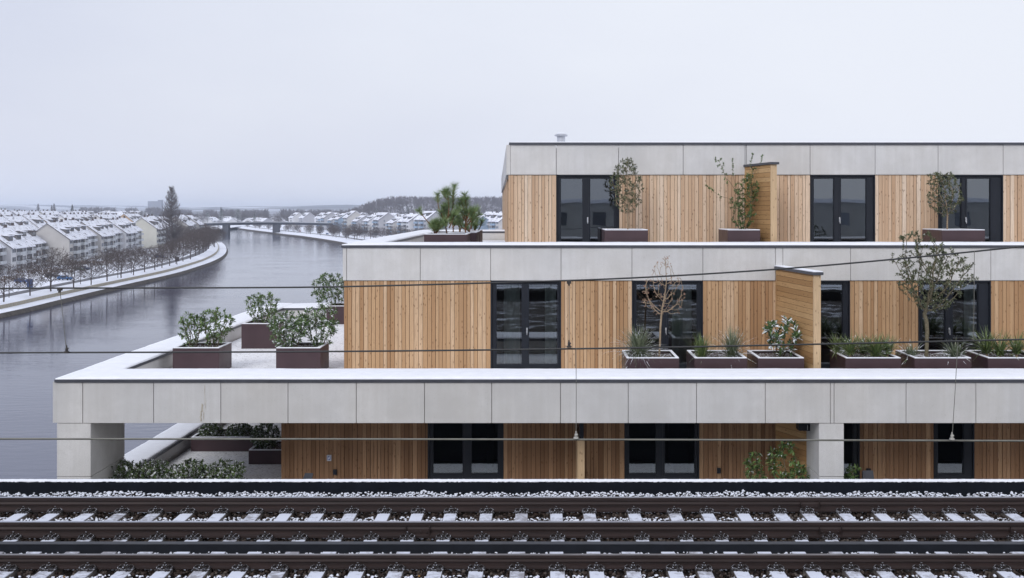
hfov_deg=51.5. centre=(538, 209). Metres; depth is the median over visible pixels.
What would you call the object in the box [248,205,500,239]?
bank ground
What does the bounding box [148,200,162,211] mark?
office tower
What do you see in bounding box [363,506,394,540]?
sleeper
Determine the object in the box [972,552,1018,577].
sleeper
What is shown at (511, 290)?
window frame
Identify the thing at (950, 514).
sleeper
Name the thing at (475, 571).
sleeper
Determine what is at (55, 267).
bare tree
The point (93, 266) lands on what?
bare tree
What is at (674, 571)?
sleeper
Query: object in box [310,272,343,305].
laurel shrub
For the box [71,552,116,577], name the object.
sleeper
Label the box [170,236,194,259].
bare tree
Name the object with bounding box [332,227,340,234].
bare tree
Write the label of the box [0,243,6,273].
terraced house
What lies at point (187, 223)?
terraced house
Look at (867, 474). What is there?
roof hatch
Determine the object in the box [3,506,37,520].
sleeper
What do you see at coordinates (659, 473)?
window frame
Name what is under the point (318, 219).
terraced house
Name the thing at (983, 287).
window frame
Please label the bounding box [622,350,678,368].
planter box
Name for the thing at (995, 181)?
window frame
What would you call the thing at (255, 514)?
sleeper
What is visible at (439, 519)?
ballast
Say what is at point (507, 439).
overhead wire
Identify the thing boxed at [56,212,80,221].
terraced house
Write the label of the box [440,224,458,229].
terraced house
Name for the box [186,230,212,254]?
bare tree
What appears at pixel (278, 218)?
bare tree
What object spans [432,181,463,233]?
pine shrub
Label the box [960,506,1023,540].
sleeper
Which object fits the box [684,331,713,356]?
grass tuft
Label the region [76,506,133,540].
sleeper
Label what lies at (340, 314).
planter box
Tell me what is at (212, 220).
terraced house
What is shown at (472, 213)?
pine shrub
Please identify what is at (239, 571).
sleeper
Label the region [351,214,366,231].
terraced house
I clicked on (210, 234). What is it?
bare tree
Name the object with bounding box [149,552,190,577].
sleeper
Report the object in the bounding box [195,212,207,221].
bare tree
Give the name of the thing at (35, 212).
terraced house
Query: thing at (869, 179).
window frame
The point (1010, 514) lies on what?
sleeper
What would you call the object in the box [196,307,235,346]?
laurel shrub
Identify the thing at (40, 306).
quay wall
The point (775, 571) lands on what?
sleeper
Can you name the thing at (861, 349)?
yucca
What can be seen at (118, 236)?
terraced house
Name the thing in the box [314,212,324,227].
terraced house
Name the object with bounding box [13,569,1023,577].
ballast
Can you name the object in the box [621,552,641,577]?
sleeper
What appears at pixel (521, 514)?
sleeper
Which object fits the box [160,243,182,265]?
bare tree
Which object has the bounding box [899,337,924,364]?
yucca
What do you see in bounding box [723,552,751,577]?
sleeper
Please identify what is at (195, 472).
hedge bush
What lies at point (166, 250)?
bare tree
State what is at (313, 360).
planter box
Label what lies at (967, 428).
window frame
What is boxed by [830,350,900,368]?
planter box
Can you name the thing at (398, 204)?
bare woodland
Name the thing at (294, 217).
terraced house
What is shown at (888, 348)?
yucca
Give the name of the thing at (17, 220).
terraced house
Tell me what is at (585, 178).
door frame
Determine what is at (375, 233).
bare tree
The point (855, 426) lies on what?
window frame
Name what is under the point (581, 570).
ballast
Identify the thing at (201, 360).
planter box
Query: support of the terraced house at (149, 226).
on the bank ground at (212, 249)
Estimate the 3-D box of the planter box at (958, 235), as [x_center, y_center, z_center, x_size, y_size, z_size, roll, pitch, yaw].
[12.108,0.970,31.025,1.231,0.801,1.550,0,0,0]
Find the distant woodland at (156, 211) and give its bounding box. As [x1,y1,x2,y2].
[79,207,343,217]
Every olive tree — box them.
[609,157,644,228]
[926,172,963,228]
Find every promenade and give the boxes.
[0,241,226,312]
[236,226,360,242]
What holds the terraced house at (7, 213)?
on the left bank ground
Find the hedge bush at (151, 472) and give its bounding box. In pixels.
[110,459,176,478]
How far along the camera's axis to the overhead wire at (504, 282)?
14.39 m
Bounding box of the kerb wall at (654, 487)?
[0,479,1023,496]
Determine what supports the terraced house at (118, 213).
on the plateau
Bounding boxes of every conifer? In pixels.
[157,186,185,246]
[218,208,223,220]
[234,209,241,221]
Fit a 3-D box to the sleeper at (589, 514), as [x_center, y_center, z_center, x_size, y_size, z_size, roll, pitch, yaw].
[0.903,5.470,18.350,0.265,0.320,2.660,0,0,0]
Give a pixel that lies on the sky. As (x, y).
(222, 103)
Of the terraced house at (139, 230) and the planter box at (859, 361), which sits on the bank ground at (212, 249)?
the terraced house at (139, 230)
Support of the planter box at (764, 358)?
on the apartment building
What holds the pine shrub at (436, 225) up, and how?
in the planter box at (448, 237)
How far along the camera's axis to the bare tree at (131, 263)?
334.00 m
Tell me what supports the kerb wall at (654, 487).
on the gap floor
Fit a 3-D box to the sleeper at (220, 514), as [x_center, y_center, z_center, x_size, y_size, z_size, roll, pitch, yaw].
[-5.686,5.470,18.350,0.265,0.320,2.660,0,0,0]
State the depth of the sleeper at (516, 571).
15.90 m
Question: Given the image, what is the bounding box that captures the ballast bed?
[0,512,1023,577]
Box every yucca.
[823,332,846,358]
[833,333,868,356]
[847,332,874,355]
[856,331,898,356]
[870,334,901,356]
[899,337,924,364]
[932,337,967,363]
[962,324,1012,360]
[978,327,1017,358]
[990,329,1023,356]
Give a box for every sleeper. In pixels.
[0,552,41,577]
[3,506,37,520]
[3,506,69,540]
[31,552,79,577]
[41,506,106,540]
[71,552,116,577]
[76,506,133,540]
[110,552,153,577]
[113,506,168,540]
[148,506,200,540]
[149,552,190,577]
[184,506,232,540]
[188,552,225,577]
[222,506,267,540]
[227,552,262,577]
[256,506,296,540]
[267,552,299,577]
[291,506,327,540]
[307,552,336,577]
[327,506,360,540]
[346,552,373,577]
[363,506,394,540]
[386,552,410,577]
[399,506,426,540]
[426,552,446,577]
[435,506,457,540]
[467,552,486,577]
[474,506,493,540]
[509,552,525,577]
[512,506,528,540]
[549,506,565,540]
[549,552,565,577]
[582,506,601,540]
[586,552,604,577]
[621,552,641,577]
[626,506,649,540]
[660,552,684,577]
[665,506,693,540]
[688,552,714,577]
[698,506,729,540]
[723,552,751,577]
[733,506,767,540]
[757,552,787,577]
[770,506,808,540]
[791,552,824,577]
[795,506,838,540]
[828,552,864,577]
[832,506,877,540]
[858,552,896,577]
[866,506,916,540]
[895,552,936,577]
[902,506,956,540]
[934,552,977,577]
[938,506,993,540]
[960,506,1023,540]
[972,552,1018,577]
[997,506,1023,520]
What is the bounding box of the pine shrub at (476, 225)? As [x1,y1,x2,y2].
[467,215,484,230]
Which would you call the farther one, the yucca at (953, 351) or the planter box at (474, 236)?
the planter box at (474, 236)
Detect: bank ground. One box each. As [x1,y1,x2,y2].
[0,243,217,304]
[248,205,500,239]
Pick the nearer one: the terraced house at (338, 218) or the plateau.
the terraced house at (338, 218)
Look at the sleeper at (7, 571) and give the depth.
15.93 m
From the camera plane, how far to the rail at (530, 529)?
17.57 m
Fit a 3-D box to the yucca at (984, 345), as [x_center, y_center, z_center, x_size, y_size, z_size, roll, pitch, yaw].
[11.247,3.380,26.718,1.446,0.999,1.414,0,0,0]
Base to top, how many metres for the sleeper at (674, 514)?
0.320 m
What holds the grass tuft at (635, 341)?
in the planter box at (667, 359)
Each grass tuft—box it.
[609,323,666,368]
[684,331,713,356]
[709,325,756,367]
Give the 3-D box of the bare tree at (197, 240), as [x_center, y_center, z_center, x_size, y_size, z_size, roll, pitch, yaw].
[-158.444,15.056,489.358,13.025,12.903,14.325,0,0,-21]
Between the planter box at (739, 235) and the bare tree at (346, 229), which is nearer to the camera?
the planter box at (739, 235)
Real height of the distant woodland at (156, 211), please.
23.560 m
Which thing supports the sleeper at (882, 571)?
on the ballast bed
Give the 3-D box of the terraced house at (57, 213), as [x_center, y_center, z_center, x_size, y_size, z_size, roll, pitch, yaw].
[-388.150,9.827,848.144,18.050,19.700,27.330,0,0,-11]
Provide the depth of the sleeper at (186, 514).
18.62 m
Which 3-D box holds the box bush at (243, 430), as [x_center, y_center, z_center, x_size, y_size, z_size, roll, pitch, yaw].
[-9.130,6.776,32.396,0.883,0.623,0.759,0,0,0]
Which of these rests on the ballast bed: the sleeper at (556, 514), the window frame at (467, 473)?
the sleeper at (556, 514)
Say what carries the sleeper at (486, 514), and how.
on the ballast bed
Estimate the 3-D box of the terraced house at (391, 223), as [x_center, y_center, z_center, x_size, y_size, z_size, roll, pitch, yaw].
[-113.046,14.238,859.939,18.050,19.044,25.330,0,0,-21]
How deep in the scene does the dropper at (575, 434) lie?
14.37 m
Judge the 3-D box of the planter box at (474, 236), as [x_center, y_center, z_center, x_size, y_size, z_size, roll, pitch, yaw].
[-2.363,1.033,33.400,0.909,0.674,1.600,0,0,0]
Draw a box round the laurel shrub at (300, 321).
[267,310,312,346]
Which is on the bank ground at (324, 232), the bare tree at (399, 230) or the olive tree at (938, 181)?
the bare tree at (399, 230)
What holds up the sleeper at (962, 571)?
on the ballast bed
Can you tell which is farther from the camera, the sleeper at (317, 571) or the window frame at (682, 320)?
the window frame at (682, 320)
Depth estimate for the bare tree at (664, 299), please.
26.78 m
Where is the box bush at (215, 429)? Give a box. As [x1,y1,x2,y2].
[197,423,224,435]
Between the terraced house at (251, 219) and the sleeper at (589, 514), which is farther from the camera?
the terraced house at (251, 219)
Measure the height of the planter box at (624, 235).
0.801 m
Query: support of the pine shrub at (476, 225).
in the planter box at (480, 235)
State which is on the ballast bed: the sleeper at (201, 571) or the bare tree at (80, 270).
the sleeper at (201, 571)
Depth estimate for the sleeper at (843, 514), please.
18.63 m
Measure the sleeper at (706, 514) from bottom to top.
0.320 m
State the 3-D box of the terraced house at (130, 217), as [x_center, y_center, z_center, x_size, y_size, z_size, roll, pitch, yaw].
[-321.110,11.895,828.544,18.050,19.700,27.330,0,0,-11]
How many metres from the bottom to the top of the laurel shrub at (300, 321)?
1.101 m
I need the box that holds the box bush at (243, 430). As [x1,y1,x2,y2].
[224,423,252,435]
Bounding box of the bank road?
[246,226,363,239]
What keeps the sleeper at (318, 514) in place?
on the ballast bed
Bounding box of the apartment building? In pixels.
[53,142,1023,478]
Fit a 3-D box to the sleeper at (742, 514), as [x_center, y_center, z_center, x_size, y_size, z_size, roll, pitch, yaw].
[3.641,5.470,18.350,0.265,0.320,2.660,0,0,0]
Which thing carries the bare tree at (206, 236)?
on the bank ground at (212, 249)
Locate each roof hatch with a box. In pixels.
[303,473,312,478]
[862,470,873,478]
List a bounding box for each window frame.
[428,423,503,478]
[491,280,560,368]
[624,422,698,478]
[632,280,702,368]
[810,175,874,241]
[821,280,849,367]
[844,423,859,478]
[918,280,990,354]
[934,423,973,478]
[938,175,1002,241]
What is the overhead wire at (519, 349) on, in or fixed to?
hanging from the dropper at (59, 289)
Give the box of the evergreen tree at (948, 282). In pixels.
[889,230,978,356]
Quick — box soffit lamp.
[796,423,809,430]
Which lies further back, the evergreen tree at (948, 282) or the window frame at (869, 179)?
the window frame at (869, 179)
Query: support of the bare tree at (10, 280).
on the bank ground at (212, 249)
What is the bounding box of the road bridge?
[203,222,333,233]
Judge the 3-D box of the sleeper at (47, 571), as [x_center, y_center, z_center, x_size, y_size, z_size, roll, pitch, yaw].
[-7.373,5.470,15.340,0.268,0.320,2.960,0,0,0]
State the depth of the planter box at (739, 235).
30.25 m
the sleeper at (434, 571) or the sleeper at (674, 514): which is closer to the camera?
the sleeper at (434, 571)
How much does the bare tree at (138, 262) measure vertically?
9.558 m
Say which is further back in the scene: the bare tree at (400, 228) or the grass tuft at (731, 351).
the bare tree at (400, 228)
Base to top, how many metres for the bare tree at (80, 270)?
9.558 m
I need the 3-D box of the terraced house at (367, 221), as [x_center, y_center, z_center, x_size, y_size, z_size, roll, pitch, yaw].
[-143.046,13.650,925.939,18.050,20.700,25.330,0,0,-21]
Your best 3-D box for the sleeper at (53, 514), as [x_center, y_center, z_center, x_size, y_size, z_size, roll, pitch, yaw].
[-8.652,5.470,18.350,0.266,0.320,2.660,0,0,0]
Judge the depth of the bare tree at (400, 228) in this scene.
727.74 m
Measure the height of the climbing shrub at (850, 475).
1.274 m
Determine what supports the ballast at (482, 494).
on the ballast bed
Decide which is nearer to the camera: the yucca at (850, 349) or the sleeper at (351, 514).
the sleeper at (351, 514)
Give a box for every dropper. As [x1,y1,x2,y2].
[57,287,68,352]
[567,281,571,347]
[573,382,578,438]
[949,342,957,439]
[973,251,974,340]
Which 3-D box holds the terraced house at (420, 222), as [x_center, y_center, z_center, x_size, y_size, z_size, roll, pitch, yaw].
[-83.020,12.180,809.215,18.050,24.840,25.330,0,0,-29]
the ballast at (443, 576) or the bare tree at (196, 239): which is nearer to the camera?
the ballast at (443, 576)
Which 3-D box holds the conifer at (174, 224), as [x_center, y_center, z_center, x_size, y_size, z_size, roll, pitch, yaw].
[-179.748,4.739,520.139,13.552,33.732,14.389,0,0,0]
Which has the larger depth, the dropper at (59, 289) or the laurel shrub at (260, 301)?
the laurel shrub at (260, 301)
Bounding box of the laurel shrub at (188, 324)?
[178,311,205,346]
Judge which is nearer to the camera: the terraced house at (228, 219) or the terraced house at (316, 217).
the terraced house at (316, 217)
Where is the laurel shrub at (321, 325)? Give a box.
[303,301,340,346]
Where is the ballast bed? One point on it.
(70, 573)
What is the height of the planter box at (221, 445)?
0.454 m
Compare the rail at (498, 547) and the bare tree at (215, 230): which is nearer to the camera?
the rail at (498, 547)
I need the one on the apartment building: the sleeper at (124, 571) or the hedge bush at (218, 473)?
the hedge bush at (218, 473)
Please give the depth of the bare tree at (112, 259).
318.93 m
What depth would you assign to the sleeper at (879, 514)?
18.67 m
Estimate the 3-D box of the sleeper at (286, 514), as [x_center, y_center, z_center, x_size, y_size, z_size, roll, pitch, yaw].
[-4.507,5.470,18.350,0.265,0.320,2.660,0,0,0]
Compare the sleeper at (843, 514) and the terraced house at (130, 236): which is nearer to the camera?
the sleeper at (843, 514)
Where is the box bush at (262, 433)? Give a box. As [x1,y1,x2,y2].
[250,423,280,448]
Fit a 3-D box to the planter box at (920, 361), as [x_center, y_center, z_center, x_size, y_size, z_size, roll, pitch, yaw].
[9.907,3.978,26.710,1.391,0.704,1.420,0,0,0]
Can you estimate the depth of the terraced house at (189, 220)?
733.11 m
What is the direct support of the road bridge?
on the bank ground at (324, 232)
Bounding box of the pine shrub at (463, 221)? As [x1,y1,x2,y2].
[449,208,475,231]
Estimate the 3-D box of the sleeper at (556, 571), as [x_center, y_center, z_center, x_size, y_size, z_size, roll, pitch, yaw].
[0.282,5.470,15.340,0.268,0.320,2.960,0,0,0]
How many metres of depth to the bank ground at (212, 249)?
342.76 m
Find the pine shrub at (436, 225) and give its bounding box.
[413,206,451,233]
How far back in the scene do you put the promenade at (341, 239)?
908.87 m
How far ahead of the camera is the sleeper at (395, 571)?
15.90 m
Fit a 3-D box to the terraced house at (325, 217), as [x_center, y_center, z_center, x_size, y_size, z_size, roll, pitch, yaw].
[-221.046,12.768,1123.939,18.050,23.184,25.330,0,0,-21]
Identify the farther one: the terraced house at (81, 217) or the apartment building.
the terraced house at (81, 217)
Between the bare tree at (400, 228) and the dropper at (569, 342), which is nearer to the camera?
the dropper at (569, 342)
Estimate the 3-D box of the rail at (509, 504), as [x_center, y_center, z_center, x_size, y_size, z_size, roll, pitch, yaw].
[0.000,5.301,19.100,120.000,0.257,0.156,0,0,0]
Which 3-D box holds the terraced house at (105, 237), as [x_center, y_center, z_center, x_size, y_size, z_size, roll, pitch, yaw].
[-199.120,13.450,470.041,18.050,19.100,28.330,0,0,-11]
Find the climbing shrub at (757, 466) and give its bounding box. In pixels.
[742,451,766,478]
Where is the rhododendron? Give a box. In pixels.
[762,315,801,356]
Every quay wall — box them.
[0,247,227,318]
[232,227,346,243]
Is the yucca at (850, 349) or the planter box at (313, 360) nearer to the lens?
the yucca at (850, 349)
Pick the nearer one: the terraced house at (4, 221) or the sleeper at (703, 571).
the sleeper at (703, 571)
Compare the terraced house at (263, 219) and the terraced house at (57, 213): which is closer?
the terraced house at (57, 213)
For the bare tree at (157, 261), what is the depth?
378.10 m
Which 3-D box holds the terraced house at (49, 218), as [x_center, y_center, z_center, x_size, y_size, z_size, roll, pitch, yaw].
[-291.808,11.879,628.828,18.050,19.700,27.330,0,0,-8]
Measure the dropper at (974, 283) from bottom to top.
1.220 m
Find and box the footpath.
[0,243,207,297]
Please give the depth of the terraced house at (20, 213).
767.25 m
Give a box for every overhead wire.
[0,246,1023,288]
[0,339,1023,353]
[0,438,1023,441]
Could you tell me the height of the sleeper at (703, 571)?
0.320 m
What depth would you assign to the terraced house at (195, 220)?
748.23 m
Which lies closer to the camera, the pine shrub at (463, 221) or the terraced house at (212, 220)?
the pine shrub at (463, 221)
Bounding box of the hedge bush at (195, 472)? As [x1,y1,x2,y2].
[169,458,205,478]
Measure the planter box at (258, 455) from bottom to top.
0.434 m
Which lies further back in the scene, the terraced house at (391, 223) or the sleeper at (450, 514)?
the terraced house at (391, 223)
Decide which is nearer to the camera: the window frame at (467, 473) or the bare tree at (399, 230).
the window frame at (467, 473)
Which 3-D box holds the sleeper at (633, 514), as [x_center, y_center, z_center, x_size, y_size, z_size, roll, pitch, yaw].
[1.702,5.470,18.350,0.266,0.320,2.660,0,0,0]
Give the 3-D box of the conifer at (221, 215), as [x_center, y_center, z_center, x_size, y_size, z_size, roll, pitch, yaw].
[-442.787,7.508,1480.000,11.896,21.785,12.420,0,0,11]
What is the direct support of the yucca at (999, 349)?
in the planter box at (990, 360)
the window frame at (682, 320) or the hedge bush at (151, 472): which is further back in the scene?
the window frame at (682, 320)
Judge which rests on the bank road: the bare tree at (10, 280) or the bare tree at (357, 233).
the bare tree at (357, 233)
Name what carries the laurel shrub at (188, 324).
in the planter box at (201, 360)
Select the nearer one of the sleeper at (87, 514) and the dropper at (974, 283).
the dropper at (974, 283)
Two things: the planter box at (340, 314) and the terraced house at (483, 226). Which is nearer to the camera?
the planter box at (340, 314)
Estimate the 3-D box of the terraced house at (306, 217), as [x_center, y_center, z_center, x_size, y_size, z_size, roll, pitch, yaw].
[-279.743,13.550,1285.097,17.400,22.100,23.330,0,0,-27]
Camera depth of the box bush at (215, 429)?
32.30 m
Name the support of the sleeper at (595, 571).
on the ballast bed
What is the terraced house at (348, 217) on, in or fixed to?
on the bank ground at (324, 232)
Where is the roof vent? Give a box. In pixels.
[555,133,567,141]
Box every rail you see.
[0,497,1023,511]
[0,521,1023,537]
[0,541,1023,553]
[0,554,1023,568]
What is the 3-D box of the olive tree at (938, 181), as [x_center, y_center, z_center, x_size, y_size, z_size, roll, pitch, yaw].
[11.854,-0.246,31.016,1.127,1.778,0.953,0,0,0]
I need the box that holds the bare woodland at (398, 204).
[338,196,501,215]
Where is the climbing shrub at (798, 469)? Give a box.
[765,441,809,478]
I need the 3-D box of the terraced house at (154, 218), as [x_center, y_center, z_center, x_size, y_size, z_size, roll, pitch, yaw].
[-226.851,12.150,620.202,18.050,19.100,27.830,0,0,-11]
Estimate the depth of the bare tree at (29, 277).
264.40 m
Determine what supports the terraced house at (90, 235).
on the bank ground at (212, 249)
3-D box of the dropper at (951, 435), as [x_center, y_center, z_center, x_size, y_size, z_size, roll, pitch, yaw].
[5.617,2.454,14.378,0.112,1.327,0.066,0,0,-21]
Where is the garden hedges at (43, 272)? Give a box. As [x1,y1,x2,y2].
[0,259,113,281]
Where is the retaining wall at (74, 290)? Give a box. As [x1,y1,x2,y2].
[0,242,218,308]
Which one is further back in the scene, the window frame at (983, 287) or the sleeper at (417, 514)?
the window frame at (983, 287)
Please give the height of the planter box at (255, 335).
0.804 m
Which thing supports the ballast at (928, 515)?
on the ballast bed
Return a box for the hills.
[0,205,388,220]
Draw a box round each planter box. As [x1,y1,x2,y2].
[173,342,231,368]
[191,428,260,450]
[241,319,285,348]
[249,441,280,463]
[276,342,328,368]
[326,303,343,323]
[424,233,470,241]
[448,231,478,241]
[461,230,482,241]
[602,229,647,241]
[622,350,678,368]
[687,350,746,368]
[719,229,759,241]
[747,350,803,367]
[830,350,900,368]
[895,350,970,368]
[922,229,984,241]
[965,350,1023,367]
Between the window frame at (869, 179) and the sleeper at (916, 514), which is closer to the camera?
the sleeper at (916, 514)
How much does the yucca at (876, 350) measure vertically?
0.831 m
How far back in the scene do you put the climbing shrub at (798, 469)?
25.09 m
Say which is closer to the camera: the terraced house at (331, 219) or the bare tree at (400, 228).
the bare tree at (400, 228)
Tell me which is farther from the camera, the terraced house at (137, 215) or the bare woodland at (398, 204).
the bare woodland at (398, 204)
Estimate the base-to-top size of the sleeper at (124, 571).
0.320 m
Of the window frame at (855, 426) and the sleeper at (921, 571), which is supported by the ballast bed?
the sleeper at (921, 571)
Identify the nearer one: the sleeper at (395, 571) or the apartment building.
the sleeper at (395, 571)
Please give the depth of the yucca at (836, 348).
26.83 m
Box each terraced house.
[0,210,16,216]
[0,215,14,226]
[0,225,35,273]
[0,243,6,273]
[1,222,48,266]
[3,214,37,230]
[11,210,27,215]
[22,213,45,227]
[26,210,42,214]
[35,219,87,265]
[37,213,59,222]
[39,209,55,216]
[50,210,59,216]
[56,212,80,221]
[58,217,97,259]
[73,212,86,220]
[79,218,115,258]
[80,212,93,220]
[89,217,122,250]
[93,213,110,220]
[103,211,123,215]
[107,217,137,253]
[114,216,143,248]
[121,212,137,221]
[132,212,142,218]
[135,215,165,247]
[146,214,169,240]
[156,215,178,242]
[172,214,194,241]
[179,213,195,230]
[186,214,203,229]
[201,217,217,222]
[220,217,236,221]
[242,217,258,221]
[259,217,272,221]
[288,212,301,226]
[298,212,314,226]
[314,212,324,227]
[316,214,323,228]
[320,211,335,229]
[327,214,338,229]
[333,212,346,231]
[342,209,360,232]
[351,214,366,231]
[362,213,376,233]
[372,211,394,234]
[385,215,401,234]
[396,213,417,232]
[413,209,441,230]
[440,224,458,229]
[461,216,488,229]
[486,211,501,228]
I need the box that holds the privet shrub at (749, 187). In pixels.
[705,153,762,228]
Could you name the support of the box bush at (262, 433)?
in the planter box at (258, 455)
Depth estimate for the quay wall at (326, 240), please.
928.15 m
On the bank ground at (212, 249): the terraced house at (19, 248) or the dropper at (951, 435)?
the terraced house at (19, 248)
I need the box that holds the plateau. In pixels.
[210,225,246,228]
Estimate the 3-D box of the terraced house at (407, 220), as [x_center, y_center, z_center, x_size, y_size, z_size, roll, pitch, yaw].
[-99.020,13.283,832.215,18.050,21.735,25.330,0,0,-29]
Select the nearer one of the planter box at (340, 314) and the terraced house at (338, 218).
the planter box at (340, 314)
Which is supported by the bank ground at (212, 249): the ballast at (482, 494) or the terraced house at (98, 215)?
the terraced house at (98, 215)
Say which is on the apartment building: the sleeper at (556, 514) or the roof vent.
the roof vent
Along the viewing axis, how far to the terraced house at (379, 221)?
880.78 m
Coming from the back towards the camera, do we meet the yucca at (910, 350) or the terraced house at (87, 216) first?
the terraced house at (87, 216)
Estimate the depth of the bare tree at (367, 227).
748.25 m
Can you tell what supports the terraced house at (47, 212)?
on the left bank ground
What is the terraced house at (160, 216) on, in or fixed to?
on the bank ground at (212, 249)
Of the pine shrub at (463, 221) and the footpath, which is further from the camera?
the footpath
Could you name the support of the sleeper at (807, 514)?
on the ballast bed
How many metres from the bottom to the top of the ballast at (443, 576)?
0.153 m
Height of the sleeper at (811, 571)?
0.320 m
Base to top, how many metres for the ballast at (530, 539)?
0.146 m
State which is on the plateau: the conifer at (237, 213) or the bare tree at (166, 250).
the conifer at (237, 213)
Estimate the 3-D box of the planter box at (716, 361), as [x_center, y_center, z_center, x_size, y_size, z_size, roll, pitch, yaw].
[4.464,3.978,26.710,1.290,0.704,1.420,0,0,0]
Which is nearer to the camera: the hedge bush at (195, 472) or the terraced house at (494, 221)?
the hedge bush at (195, 472)
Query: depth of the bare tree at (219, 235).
609.27 m
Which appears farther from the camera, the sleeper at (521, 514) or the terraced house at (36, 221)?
the terraced house at (36, 221)
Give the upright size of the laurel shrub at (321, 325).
1.296 m
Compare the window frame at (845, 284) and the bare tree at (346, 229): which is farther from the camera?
the bare tree at (346, 229)
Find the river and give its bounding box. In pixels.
[0,228,343,478]
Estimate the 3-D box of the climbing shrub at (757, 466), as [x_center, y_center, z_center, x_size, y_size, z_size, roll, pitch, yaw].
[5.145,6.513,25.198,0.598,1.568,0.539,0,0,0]
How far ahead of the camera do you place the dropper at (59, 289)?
14.37 m
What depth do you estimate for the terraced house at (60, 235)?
403.93 m
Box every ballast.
[0,489,1023,515]
[0,512,1023,520]
[0,516,1010,540]
[0,538,1004,540]
[4,551,1023,573]
[9,573,1023,577]
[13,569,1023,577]
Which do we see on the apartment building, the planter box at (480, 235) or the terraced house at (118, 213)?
the planter box at (480, 235)
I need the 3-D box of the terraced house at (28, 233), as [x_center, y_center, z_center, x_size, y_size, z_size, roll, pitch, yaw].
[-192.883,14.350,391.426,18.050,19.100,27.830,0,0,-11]
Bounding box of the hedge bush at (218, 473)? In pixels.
[198,458,245,478]
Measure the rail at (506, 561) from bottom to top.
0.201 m
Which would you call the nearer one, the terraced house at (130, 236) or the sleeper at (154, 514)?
the sleeper at (154, 514)
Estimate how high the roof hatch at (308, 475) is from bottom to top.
1.101 m
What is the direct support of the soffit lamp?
attached to the apartment building
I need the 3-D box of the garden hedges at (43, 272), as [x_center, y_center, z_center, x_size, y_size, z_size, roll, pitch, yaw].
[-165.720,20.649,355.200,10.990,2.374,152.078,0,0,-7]
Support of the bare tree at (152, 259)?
on the bank ground at (212, 249)
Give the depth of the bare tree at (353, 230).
758.39 m
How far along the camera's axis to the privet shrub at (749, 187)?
30.96 m
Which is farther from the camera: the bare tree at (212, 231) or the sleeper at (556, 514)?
the bare tree at (212, 231)
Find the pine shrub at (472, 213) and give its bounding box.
[454,190,484,232]
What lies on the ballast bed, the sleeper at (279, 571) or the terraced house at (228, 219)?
the sleeper at (279, 571)
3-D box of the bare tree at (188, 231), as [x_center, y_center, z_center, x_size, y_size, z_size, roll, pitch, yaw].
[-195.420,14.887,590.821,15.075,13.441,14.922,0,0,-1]
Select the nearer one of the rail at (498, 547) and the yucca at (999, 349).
the rail at (498, 547)
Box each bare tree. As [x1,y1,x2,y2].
[0,263,25,301]
[11,260,49,295]
[23,246,76,290]
[54,254,92,286]
[74,255,107,284]
[86,247,125,280]
[104,246,137,277]
[119,247,148,274]
[129,246,158,271]
[143,245,168,269]
[149,243,175,263]
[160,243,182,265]
[162,240,189,263]
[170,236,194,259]
[176,232,205,258]
[180,226,197,245]
[183,230,207,255]
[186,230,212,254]
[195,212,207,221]
[195,227,218,247]
[195,228,216,252]
[202,225,223,245]
[202,226,220,248]
[208,226,225,246]
[272,212,284,221]
[325,223,339,235]
[331,222,346,235]
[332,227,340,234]
[341,225,355,237]
[346,225,362,238]
[347,224,365,235]
[362,225,378,238]
[369,229,382,237]
[386,226,403,234]
[395,226,410,233]
[642,256,685,355]
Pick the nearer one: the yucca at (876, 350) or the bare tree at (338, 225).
the yucca at (876, 350)
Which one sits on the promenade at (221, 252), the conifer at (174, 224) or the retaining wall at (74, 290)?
the retaining wall at (74, 290)
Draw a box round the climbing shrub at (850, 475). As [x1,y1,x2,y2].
[843,463,861,478]
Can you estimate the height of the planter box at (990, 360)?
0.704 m
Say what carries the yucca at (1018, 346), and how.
in the planter box at (990, 360)
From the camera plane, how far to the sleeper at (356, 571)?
15.90 m
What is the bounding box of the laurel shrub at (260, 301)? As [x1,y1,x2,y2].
[245,291,280,322]
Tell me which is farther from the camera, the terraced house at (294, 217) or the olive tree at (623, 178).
the terraced house at (294, 217)
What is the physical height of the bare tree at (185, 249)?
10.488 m
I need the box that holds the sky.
[0,0,1023,207]
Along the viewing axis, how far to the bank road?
928.71 m
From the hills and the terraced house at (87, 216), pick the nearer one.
the terraced house at (87, 216)
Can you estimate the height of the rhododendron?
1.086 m
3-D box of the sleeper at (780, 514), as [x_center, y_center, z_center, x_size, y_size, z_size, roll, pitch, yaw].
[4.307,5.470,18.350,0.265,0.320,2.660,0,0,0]
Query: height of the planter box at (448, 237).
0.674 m
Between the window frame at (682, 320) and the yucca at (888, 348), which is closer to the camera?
the yucca at (888, 348)
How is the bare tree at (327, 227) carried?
on the bank road
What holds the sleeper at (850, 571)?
on the ballast bed

